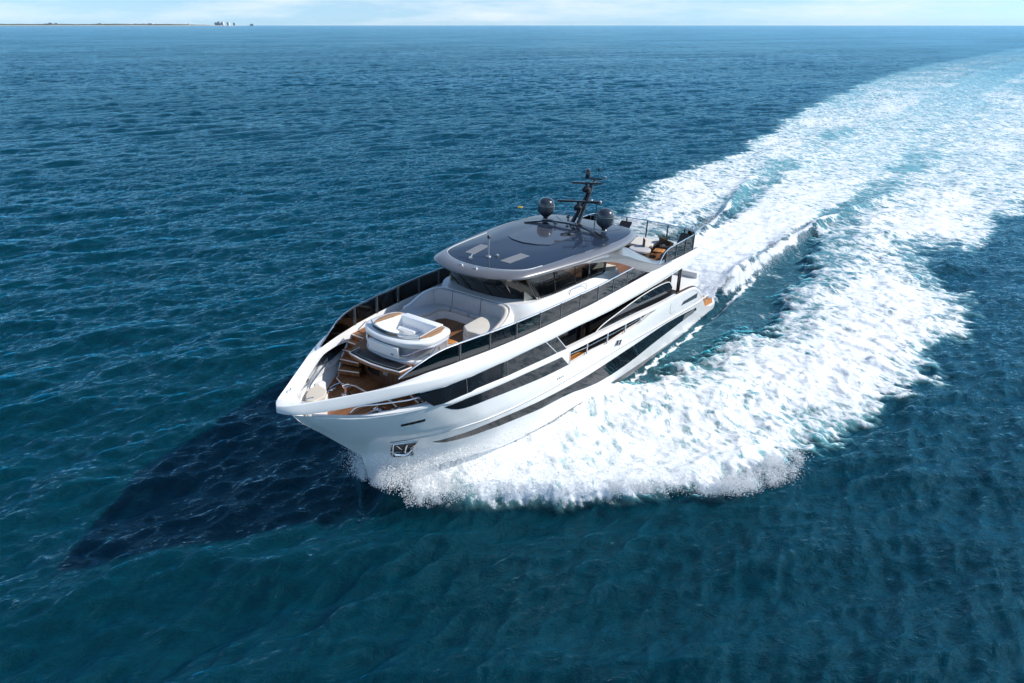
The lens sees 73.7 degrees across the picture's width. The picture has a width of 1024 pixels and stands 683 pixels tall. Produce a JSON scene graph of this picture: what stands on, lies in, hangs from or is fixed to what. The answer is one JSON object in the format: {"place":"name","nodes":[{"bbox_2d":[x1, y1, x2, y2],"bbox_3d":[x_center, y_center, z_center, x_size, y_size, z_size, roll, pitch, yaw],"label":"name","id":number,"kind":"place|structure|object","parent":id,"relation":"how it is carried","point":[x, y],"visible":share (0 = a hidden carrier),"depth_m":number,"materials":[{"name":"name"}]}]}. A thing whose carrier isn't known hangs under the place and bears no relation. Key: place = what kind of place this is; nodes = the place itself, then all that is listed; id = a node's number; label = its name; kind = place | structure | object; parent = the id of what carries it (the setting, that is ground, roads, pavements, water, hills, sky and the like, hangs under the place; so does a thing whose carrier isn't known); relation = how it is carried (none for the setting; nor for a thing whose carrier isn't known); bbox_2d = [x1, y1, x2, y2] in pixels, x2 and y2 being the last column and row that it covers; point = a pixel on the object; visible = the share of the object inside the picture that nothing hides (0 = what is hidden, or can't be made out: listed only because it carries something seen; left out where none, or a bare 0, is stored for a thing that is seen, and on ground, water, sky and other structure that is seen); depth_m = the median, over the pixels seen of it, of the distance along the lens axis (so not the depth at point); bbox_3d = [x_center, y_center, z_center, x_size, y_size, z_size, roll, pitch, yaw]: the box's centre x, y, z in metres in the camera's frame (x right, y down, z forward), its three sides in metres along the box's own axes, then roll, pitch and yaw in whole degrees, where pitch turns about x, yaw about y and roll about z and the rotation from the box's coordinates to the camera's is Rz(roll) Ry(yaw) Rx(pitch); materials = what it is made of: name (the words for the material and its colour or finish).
{"place":"outdoors","nodes":[
{"label":"outdoors","id":0,"kind":"place"},
{"bbox_2d":[0,24,194,24],"bbox_3d":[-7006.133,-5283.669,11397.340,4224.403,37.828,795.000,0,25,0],"label":"coastal scrub","id":1,"kind":"object","parent":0,"point":[96,24],"visible":0.52,"depth_m":11038.92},
{"bbox_2d":[0,25,228,25],"bbox_3d":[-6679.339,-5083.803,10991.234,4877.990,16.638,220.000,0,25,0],"label":"beach","id":2,"kind":"structure","parent":0,"point":[114,25],"depth_m":10894.52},
{"bbox_2d":[0,25,1023,682],"bbox_3d":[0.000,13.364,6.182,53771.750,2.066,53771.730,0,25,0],"label":"sea","id":3,"kind":"structure","parent":0,"point":[210,237],"depth_m":33.50,"materials":[{"name":"liquid"}]},
{"bbox_2d":[276,168,714,477],"bbox_3d":[1.917,-1.959,30.182,6.668,10.540,29.304,18,28,31],"label":"motor yacht","id":4,"kind":"object","parent":3,"relation":"on","point":[491,333],"visible":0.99,"depth_m":24.53,"materials":[{"name":"white metal"}]},
{"bbox_2d":[327,342,346,360],"bbox_3d":[-5.102,-0.462,25.204,0.420,1.042,6.604,11,27,23],"label":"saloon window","id":5,"kind":"structure","parent":4,"relation":"in","point":[334,351],"depth_m":23.54,"materials":[{"name":"black glass"}]},
{"bbox_2d":[414,343,555,405],"bbox_3d":[-0.542,1.002,22.340,0.430,1.069,6.596,23,33,40],"label":"saloon window","id":6,"kind":"structure","parent":4,"relation":"in","point":[439,396],"depth_m":21.85,"materials":[{"name":"black glass"}]},
{"bbox_2d":[629,245,650,257],"bbox_3d":[6.347,-4.449,34.054,1.100,0.440,1.100,18,28,31],"label":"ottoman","id":7,"kind":"object","parent":4,"relation":"on","point":[645,251],"visible":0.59,"depth_m":33.75,"materials":[{"name":"fabric"}]},
{"bbox_2d":[625,236,658,250],"bbox_3d":[6.745,-5.013,35.237,1.280,0.340,1.600,18,28,31],"label":"sun bed","id":8,"kind":"object","parent":4,"relation":"on","point":[653,243],"visible":0.42,"depth_m":35.02,"materials":[{"name":"beige fabric"}]},
{"bbox_2d":[642,238,652,255],"bbox_3d":[6.817,-4.754,34.330,0.521,0.832,0.440,2,24,-2],"label":"side chair","id":9,"kind":"object","parent":4,"relation":"on","point":[650,247],"visible":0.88,"depth_m":34.20,"materials":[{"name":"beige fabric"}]},
{"bbox_2d":[653,248,665,257],"bbox_3d":[7.348,-4.404,34.170,0.500,0.340,0.620,12,26,21],"label":"coffee table","id":10,"kind":"object","parent":4,"relation":"on","point":[656,250],"visible":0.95,"depth_m":34.05,"materials":[{"name":"brown wood"}]},
{"bbox_2d":[658,236,674,248],"bbox_3d":[7.902,-5.001,35.052,0.758,0.760,0.858,-3,24,-12],"label":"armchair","id":11,"kind":"object","parent":4,"relation":"on","point":[663,241],"visible":0.85,"depth_m":34.71,"materials":[{"name":"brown wood"}]},
{"bbox_2d":[677,233,690,242],"bbox_3d":[8.569,-4.879,34.650,0.660,0.911,1.625,16,27,28],"label":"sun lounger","id":12,"kind":"object","parent":4,"relation":"on","point":[683,236],"visible":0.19,"depth_m":35.03,"materials":[{"name":"grey fabric"}]},
{"bbox_2d":[339,210,813,507],"bbox_3d":[9.389,-2.603,37.115,43.156,3.393,23.137,-21,32,-38],"label":"spray","id":13,"kind":"object","parent":3,"relation":"on","point":[734,484],"visible":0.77,"depth_m":24.03,"materials":[{"name":"white liquid"}]},
{"bbox_2d":[0,0,1023,25],"label":"sky","id":14,"kind":"structure","parent":0,"point":[197,12],"materials":[{"name":"white"}]}
]}

